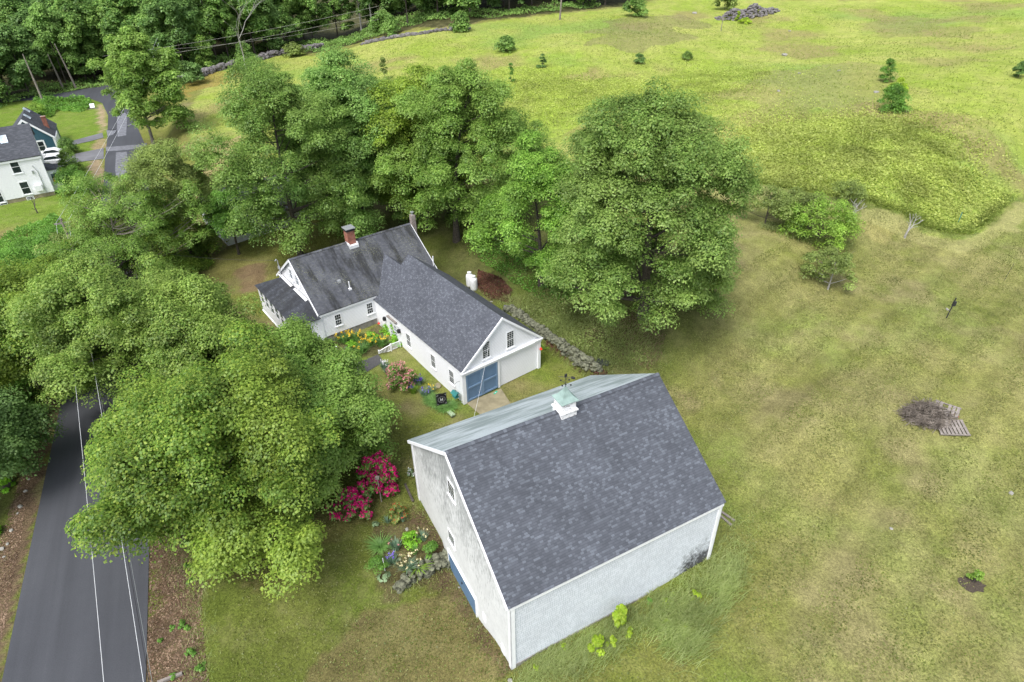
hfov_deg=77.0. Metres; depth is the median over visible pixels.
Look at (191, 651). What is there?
weed
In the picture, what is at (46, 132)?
teal house
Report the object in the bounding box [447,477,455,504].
window
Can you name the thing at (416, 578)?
rough grass
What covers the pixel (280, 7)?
forest tree
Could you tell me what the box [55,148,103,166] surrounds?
driveway
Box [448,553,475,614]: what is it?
door
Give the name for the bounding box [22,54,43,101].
bare trunk
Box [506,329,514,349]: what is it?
window
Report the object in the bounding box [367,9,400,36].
shrub
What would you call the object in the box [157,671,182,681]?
log
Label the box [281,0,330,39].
forest tree
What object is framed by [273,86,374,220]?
maple tree
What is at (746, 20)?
shrub
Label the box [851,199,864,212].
dead tree
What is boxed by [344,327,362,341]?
iris plant
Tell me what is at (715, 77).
fern patch
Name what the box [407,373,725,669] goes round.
barn
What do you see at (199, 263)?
maple tree
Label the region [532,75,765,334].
maple tree
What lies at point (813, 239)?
tall grass
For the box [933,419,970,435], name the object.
pallet
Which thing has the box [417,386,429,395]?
iris plant
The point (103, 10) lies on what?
forest tree
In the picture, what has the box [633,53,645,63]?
shrub
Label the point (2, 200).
window
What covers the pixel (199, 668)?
weed
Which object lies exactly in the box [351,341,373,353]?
iris plant
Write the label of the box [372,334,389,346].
iris plant
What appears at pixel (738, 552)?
tall grass
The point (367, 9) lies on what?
forest tree
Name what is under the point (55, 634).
road
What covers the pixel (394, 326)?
french door
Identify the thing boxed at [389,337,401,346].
perennial
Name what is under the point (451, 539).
window
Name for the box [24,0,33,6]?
forest tree
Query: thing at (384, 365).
iris plant
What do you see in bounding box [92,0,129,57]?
forest tree
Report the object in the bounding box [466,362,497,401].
carriage door
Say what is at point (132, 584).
overhead wire
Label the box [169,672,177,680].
weed
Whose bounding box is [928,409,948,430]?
pallet
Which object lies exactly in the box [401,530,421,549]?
perennial
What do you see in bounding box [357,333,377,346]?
iris plant
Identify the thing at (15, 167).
window
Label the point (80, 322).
maple tree
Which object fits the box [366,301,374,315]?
window
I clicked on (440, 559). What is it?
garden wall
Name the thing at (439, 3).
forest tree
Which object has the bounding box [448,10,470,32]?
shrub
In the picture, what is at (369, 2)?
forest tree
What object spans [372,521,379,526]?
hosta
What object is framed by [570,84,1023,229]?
fern patch
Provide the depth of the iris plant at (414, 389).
46.40 m
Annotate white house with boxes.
[0,123,63,204]
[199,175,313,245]
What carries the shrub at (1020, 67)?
on the ground at (248, 268)
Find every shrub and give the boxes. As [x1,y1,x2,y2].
[0,477,15,493]
[28,101,52,117]
[53,163,88,196]
[56,136,79,153]
[56,147,84,171]
[175,60,205,82]
[193,34,215,66]
[233,40,259,67]
[282,41,306,56]
[325,484,372,521]
[355,450,400,496]
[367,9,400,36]
[379,57,387,79]
[385,360,418,390]
[389,502,406,523]
[407,467,414,476]
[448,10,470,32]
[494,35,514,51]
[508,63,514,80]
[536,53,546,67]
[587,634,604,656]
[605,635,616,646]
[612,603,627,627]
[621,0,649,15]
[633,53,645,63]
[682,50,692,58]
[712,0,740,10]
[737,17,752,23]
[877,82,913,112]
[878,58,897,82]
[888,77,908,91]
[966,569,984,581]
[1012,61,1023,76]
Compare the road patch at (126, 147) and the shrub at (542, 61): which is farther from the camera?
the shrub at (542, 61)
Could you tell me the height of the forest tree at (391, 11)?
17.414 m
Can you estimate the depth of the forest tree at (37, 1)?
145.05 m
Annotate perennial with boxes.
[345,340,356,349]
[364,554,389,573]
[366,330,379,341]
[379,324,389,334]
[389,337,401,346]
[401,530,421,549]
[422,540,437,559]
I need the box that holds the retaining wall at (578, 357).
[503,304,602,371]
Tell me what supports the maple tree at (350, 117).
on the ground at (248, 268)
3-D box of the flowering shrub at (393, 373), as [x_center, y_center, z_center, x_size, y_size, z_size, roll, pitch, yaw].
[-8.028,2.541,46.654,2.531,2.567,2.384,-1,34,0]
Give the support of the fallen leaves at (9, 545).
on the ground at (248, 268)
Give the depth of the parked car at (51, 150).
97.44 m
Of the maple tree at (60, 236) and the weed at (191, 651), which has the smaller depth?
the weed at (191, 651)
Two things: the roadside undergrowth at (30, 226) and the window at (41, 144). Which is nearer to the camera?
the roadside undergrowth at (30, 226)
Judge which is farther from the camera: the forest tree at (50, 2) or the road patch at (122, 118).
the forest tree at (50, 2)
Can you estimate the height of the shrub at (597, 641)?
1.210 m
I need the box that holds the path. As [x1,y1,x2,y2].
[357,355,381,371]
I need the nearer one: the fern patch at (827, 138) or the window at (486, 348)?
the window at (486, 348)
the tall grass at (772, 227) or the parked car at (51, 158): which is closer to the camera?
the tall grass at (772, 227)
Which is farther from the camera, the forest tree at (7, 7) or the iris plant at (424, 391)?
the forest tree at (7, 7)
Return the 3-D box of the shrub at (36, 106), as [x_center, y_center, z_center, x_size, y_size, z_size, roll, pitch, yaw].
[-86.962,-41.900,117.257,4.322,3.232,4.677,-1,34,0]
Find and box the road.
[0,85,149,681]
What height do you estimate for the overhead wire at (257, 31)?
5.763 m
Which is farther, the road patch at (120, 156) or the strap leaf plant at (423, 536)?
the road patch at (120, 156)
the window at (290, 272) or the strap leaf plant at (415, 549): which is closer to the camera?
the strap leaf plant at (415, 549)
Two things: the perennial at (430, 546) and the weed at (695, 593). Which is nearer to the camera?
the weed at (695, 593)
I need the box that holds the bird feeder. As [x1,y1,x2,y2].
[450,381,459,398]
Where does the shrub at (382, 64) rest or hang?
on the ground at (248, 268)
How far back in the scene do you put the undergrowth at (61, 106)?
125.17 m
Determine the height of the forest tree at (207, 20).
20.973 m
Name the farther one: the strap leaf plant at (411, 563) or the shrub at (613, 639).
the strap leaf plant at (411, 563)
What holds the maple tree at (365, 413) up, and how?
on the ground at (248, 268)
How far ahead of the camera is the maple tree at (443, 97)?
55.96 m
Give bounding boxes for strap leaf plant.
[362,531,396,557]
[385,548,401,565]
[388,536,401,550]
[395,552,420,575]
[402,558,434,577]
[409,544,420,554]
[416,527,429,541]
[420,389,436,405]
[424,393,442,409]
[433,400,452,414]
[440,396,462,413]
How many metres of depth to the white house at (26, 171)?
82.86 m
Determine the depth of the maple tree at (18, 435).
40.38 m
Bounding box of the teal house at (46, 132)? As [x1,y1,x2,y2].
[13,107,60,150]
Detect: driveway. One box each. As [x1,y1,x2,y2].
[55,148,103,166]
[72,133,102,144]
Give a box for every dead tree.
[225,0,259,68]
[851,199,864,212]
[904,213,920,237]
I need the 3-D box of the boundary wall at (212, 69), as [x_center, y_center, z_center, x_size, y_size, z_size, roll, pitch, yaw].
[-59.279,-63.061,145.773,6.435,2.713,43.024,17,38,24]
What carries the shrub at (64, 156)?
on the ground at (248, 268)
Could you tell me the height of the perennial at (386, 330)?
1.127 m
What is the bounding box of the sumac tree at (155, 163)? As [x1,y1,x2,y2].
[102,137,229,254]
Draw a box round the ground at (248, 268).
[0,0,1023,681]
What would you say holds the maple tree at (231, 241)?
on the ground at (248, 268)
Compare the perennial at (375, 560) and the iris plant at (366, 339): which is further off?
the iris plant at (366, 339)
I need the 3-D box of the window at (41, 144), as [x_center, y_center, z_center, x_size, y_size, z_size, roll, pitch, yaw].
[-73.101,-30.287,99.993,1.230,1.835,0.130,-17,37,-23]
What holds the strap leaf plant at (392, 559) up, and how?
on the ground at (248, 268)
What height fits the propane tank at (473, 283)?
1.490 m
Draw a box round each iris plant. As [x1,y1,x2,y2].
[331,330,351,343]
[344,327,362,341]
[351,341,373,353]
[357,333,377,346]
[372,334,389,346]
[379,359,389,369]
[408,382,419,393]
[414,374,424,385]
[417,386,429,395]
[425,383,436,393]
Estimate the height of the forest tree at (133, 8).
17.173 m
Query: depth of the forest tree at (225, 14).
143.80 m
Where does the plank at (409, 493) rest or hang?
on the ground at (248, 268)
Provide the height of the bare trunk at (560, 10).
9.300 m
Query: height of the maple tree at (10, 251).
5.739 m
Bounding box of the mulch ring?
[958,575,986,592]
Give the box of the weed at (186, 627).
[178,619,190,630]
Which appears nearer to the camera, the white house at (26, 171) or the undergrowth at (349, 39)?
the white house at (26, 171)
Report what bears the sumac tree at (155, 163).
on the ground at (248, 268)
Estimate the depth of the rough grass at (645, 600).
32.26 m
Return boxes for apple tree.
[734,183,795,223]
[776,191,865,251]
[777,186,830,224]
[797,245,857,290]
[829,179,867,206]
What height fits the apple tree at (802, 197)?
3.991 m
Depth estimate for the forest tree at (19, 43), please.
126.96 m
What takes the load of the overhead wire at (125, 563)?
attached to the utility pole
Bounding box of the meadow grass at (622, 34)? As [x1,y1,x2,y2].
[172,0,1023,204]
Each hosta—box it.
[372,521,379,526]
[376,571,390,581]
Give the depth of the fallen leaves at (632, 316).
49.16 m
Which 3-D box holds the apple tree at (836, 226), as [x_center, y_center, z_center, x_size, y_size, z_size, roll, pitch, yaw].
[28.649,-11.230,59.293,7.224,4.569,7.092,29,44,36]
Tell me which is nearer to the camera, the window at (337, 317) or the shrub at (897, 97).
the window at (337, 317)
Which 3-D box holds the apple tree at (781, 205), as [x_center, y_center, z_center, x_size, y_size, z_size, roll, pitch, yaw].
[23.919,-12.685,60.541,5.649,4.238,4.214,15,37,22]
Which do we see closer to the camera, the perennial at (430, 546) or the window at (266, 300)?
the perennial at (430, 546)
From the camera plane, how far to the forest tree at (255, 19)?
148.85 m
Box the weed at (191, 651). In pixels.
[184,647,195,656]
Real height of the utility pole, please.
7.466 m
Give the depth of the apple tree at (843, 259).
55.07 m
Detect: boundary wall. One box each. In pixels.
[175,43,324,81]
[360,26,470,44]
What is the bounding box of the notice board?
[89,103,97,108]
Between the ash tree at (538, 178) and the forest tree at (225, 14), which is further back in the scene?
the forest tree at (225, 14)
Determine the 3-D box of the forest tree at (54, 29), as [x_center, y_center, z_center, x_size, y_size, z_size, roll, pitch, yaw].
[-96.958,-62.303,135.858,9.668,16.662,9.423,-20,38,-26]
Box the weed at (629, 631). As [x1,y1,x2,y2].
[626,626,632,637]
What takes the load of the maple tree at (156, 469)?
on the ground at (248, 268)
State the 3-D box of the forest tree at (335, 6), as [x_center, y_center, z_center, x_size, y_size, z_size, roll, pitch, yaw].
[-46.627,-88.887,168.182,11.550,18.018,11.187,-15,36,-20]
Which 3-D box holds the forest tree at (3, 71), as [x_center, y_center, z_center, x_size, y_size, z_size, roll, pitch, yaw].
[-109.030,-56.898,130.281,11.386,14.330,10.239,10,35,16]
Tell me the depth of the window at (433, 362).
47.10 m
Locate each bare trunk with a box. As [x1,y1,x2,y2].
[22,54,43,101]
[47,54,63,88]
[54,43,76,87]
[559,0,561,19]
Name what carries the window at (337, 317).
in the farmhouse
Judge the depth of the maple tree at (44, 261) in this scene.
53.00 m
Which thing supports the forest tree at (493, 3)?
on the ground at (248, 268)
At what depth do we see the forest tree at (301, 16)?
161.47 m
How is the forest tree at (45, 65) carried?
on the ground at (248, 268)
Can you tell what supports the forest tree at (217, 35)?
on the ground at (248, 268)
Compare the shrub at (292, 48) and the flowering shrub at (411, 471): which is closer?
the flowering shrub at (411, 471)
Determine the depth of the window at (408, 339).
49.44 m
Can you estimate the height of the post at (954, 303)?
2.096 m
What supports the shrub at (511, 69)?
on the ground at (248, 268)
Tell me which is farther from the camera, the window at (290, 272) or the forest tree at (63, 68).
the forest tree at (63, 68)
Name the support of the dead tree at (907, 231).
on the ground at (248, 268)
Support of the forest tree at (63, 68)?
on the ground at (248, 268)
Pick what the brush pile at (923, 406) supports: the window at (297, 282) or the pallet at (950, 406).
the pallet at (950, 406)
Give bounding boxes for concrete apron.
[467,389,510,413]
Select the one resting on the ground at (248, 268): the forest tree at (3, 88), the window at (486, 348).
the forest tree at (3, 88)
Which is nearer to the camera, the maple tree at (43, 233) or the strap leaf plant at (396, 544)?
the strap leaf plant at (396, 544)
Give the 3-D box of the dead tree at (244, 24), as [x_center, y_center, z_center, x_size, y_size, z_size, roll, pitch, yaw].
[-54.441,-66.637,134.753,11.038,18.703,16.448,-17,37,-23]
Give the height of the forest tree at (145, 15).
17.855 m
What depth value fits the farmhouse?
50.03 m
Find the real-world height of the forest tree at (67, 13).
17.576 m
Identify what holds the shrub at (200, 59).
on the ground at (248, 268)
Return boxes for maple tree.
[0,236,44,272]
[0,251,193,409]
[0,255,71,395]
[0,384,67,498]
[19,238,118,342]
[28,222,111,262]
[32,199,162,281]
[64,318,364,602]
[85,25,199,143]
[101,194,228,283]
[131,272,265,385]
[179,55,373,255]
[198,187,266,254]
[225,347,403,515]
[228,312,340,373]
[269,46,423,238]
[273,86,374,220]
[342,76,421,208]
[356,62,503,227]
[364,57,557,242]
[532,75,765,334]
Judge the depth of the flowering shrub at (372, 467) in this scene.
38.66 m
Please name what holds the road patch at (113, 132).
on the road
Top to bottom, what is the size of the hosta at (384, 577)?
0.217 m
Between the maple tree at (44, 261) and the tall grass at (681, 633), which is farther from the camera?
the maple tree at (44, 261)
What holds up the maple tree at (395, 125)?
on the ground at (248, 268)
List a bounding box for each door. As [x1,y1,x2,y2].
[387,318,399,340]
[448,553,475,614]
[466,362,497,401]
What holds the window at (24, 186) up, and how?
in the white house at (26, 171)
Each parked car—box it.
[41,147,60,156]
[43,153,69,163]
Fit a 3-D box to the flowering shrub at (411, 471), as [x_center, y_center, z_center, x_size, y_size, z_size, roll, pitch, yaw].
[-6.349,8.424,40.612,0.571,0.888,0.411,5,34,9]
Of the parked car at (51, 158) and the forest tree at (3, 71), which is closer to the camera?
the parked car at (51, 158)
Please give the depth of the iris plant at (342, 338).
51.29 m
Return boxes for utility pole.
[54,218,74,249]
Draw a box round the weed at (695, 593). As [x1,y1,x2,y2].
[691,589,701,599]
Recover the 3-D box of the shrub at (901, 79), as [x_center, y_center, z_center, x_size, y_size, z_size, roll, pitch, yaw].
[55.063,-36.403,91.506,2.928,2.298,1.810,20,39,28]
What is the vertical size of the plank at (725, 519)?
0.060 m
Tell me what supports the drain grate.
on the ground at (248, 268)
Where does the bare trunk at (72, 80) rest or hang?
on the ground at (248, 268)
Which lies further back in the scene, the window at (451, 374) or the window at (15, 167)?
the window at (15, 167)
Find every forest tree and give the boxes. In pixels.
[0,0,33,75]
[0,22,45,95]
[0,27,29,94]
[0,61,11,97]
[0,65,7,80]
[6,7,86,80]
[6,21,51,76]
[20,2,80,85]
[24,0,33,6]
[30,0,93,9]
[36,0,53,6]
[47,39,96,71]
[48,0,100,80]
[53,0,107,76]
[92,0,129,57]
[95,0,152,50]
[96,8,148,55]
[130,3,170,64]
[131,0,187,63]
[136,0,203,61]
[137,0,197,48]
[139,15,186,61]
[166,0,215,61]
[185,0,235,59]
[195,0,256,50]
[198,0,239,58]
[219,0,274,54]
[240,0,295,50]
[256,0,302,39]
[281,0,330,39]
[287,0,330,39]
[315,0,355,36]
[339,0,374,30]
[350,0,383,23]
[357,0,391,12]
[362,0,393,22]
[383,1,396,14]
[390,0,423,25]
[391,0,412,15]
[411,0,443,13]
[420,0,435,9]
[436,0,462,11]
[457,0,480,11]
[487,0,523,10]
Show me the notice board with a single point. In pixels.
(92, 106)
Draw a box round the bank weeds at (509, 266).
[478,224,578,305]
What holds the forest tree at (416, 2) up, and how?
on the ground at (248, 268)
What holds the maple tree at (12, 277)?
on the ground at (248, 268)
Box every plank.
[404,483,413,501]
[720,515,731,524]
[721,511,734,521]
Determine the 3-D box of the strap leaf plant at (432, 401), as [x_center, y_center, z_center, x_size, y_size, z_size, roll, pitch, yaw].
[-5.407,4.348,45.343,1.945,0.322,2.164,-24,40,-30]
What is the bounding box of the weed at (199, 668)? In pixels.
[194,661,205,671]
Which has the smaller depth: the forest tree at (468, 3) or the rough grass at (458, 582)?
the rough grass at (458, 582)
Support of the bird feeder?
attached to the farmhouse
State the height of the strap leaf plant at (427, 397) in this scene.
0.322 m
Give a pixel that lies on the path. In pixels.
(374, 361)
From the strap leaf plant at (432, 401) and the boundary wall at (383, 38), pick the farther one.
the boundary wall at (383, 38)
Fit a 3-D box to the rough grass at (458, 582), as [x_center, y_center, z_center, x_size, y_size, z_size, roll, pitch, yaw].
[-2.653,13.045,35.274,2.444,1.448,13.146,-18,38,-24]
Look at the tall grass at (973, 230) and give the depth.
66.56 m
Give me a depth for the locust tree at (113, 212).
54.86 m
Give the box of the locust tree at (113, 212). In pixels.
[41,171,215,301]
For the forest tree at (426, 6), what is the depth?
153.54 m
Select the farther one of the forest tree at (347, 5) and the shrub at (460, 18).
the forest tree at (347, 5)
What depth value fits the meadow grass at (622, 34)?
119.37 m
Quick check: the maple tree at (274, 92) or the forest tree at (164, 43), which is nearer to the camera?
the maple tree at (274, 92)
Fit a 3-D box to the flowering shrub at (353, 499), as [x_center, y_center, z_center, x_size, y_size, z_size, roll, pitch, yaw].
[-9.630,9.632,38.302,2.995,2.198,2.539,-1,34,0]
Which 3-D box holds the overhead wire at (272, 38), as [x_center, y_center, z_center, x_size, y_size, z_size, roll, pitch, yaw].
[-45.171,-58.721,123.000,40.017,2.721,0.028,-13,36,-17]
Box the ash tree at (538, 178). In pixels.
[463,130,580,287]
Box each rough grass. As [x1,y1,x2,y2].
[137,526,222,681]
[382,539,451,600]
[408,502,506,680]
[491,287,676,372]
[501,300,612,378]
[505,555,721,680]
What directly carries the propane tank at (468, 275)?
on the ground at (248, 268)
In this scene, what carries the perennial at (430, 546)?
on the ground at (248, 268)
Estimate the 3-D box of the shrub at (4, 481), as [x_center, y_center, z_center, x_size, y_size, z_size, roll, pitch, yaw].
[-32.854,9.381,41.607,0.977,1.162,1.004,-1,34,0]
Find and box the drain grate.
[597,358,609,365]
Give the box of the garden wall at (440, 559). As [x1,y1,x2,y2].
[392,548,450,593]
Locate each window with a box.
[0,190,5,203]
[8,162,22,174]
[17,181,33,195]
[36,140,46,150]
[49,172,58,184]
[264,296,269,309]
[274,307,279,320]
[288,267,293,281]
[294,274,299,287]
[333,313,343,327]
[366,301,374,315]
[405,332,411,349]
[430,353,436,370]
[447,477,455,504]
[447,527,455,550]
[448,368,454,386]
[482,340,490,360]
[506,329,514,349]
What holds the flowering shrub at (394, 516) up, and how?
on the ground at (248, 268)
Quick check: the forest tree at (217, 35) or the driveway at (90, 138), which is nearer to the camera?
the driveway at (90, 138)
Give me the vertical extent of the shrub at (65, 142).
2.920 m
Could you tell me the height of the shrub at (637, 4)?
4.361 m
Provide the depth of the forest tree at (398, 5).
161.87 m
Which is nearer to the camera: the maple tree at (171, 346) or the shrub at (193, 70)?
the maple tree at (171, 346)
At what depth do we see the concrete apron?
45.51 m
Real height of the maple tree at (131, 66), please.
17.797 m
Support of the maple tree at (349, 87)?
on the ground at (248, 268)
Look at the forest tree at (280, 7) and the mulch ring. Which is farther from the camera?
the forest tree at (280, 7)
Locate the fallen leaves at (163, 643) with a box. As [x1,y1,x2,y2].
[146,526,208,681]
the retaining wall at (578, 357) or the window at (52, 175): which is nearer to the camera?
the retaining wall at (578, 357)
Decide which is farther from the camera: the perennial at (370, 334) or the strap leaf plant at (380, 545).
the perennial at (370, 334)
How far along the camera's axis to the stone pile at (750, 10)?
147.83 m
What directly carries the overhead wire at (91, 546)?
attached to the utility pole
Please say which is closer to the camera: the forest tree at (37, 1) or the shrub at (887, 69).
the shrub at (887, 69)
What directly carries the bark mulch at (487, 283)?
on the ground at (248, 268)
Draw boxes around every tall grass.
[505,581,686,681]
[626,545,760,674]
[703,508,762,587]
[744,171,1017,234]
[756,218,787,234]
[777,219,853,253]
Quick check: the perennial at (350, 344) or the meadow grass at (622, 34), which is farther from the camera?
the meadow grass at (622, 34)
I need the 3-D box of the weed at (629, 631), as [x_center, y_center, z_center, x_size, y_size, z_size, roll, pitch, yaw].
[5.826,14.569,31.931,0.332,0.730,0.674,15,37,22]
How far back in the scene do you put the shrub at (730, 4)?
152.93 m
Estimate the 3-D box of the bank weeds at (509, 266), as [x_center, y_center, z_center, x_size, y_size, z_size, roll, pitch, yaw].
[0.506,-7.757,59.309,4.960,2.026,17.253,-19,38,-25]
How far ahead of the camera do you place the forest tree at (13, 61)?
130.35 m
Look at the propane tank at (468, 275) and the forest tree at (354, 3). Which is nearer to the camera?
the propane tank at (468, 275)
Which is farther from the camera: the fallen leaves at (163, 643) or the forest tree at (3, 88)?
the forest tree at (3, 88)
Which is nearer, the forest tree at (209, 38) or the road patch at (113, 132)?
the road patch at (113, 132)
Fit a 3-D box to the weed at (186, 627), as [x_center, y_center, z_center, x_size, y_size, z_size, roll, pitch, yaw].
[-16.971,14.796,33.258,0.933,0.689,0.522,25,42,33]
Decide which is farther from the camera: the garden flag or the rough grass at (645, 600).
the garden flag
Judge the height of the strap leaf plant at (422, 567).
0.610 m
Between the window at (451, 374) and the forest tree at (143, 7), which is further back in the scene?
the forest tree at (143, 7)
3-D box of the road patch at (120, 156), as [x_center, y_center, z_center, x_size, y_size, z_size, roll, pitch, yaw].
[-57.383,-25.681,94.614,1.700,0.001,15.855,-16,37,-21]
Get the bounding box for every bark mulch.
[477,269,511,302]
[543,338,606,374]
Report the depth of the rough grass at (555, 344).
50.40 m
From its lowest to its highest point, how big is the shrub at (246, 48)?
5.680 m
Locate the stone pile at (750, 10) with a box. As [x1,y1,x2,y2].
[714,3,779,20]
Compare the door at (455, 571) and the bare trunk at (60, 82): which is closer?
the door at (455, 571)
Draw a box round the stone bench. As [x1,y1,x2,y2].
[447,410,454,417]
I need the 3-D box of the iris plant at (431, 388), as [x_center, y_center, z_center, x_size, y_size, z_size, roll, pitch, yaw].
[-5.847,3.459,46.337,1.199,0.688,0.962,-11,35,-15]
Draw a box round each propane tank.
[466,271,472,287]
[470,275,477,291]
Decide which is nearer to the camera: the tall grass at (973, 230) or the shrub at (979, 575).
the shrub at (979, 575)
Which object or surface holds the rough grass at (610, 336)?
on the ground at (248, 268)
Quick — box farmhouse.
[254,211,542,404]
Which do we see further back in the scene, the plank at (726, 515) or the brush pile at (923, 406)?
the brush pile at (923, 406)
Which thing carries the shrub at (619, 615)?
on the ground at (248, 268)
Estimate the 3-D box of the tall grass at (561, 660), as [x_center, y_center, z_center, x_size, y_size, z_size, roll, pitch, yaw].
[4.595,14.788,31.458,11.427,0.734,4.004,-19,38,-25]
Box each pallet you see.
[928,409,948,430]
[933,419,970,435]
[936,400,961,418]
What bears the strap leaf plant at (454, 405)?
on the ground at (248, 268)
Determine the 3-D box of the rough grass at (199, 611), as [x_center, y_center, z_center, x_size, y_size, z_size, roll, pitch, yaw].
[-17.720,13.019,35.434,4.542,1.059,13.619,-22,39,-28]
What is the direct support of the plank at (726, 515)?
on the ground at (248, 268)
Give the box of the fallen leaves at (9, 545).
[0,477,28,642]
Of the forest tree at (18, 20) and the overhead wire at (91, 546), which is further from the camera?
the forest tree at (18, 20)
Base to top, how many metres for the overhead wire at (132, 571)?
1.361 m
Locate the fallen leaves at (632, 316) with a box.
[585,307,667,369]
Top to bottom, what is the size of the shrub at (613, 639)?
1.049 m
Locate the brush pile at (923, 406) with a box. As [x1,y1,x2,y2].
[894,396,959,432]
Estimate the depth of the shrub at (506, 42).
122.01 m
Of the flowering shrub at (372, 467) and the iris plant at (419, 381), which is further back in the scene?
the iris plant at (419, 381)
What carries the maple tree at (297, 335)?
on the ground at (248, 268)
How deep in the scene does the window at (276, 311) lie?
51.79 m
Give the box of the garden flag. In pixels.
[435,392,446,405]
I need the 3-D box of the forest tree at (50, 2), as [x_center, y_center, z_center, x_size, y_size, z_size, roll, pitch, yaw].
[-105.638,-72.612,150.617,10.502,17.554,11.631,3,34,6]
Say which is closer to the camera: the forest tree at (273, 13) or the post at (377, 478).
the post at (377, 478)
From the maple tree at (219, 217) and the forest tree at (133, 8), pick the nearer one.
the maple tree at (219, 217)
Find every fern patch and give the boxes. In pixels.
[385,46,917,143]
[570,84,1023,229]
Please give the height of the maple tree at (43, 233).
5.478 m
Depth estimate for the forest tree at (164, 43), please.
138.11 m
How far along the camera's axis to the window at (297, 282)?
51.20 m
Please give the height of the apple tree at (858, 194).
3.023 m
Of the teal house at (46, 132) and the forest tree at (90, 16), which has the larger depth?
the forest tree at (90, 16)
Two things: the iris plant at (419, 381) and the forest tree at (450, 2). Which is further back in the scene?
the forest tree at (450, 2)
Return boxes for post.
[375,476,381,501]
[946,298,956,317]
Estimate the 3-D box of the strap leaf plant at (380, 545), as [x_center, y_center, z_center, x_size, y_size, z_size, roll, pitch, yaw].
[-7.500,11.554,36.438,2.076,0.350,2.118,-7,34,-9]
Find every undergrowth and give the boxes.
[0,0,600,107]
[0,212,73,463]
[32,93,90,116]
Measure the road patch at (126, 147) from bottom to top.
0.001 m
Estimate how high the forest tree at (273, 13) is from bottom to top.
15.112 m
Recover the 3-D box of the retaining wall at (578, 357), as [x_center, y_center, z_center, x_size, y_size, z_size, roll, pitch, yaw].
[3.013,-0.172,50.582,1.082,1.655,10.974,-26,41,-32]
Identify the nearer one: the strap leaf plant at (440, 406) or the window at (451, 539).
the window at (451, 539)
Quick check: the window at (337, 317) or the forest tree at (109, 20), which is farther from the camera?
the forest tree at (109, 20)
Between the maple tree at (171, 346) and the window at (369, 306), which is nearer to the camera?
the maple tree at (171, 346)
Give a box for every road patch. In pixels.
[106,124,131,135]
[106,143,146,150]
[115,152,127,176]
[117,112,126,136]
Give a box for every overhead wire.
[56,226,103,681]
[70,234,143,681]
[95,375,148,680]
[96,373,151,678]
[106,6,376,55]
[179,20,373,48]
[182,13,375,51]
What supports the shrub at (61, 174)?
on the ground at (248, 268)
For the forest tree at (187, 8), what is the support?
on the ground at (248, 268)

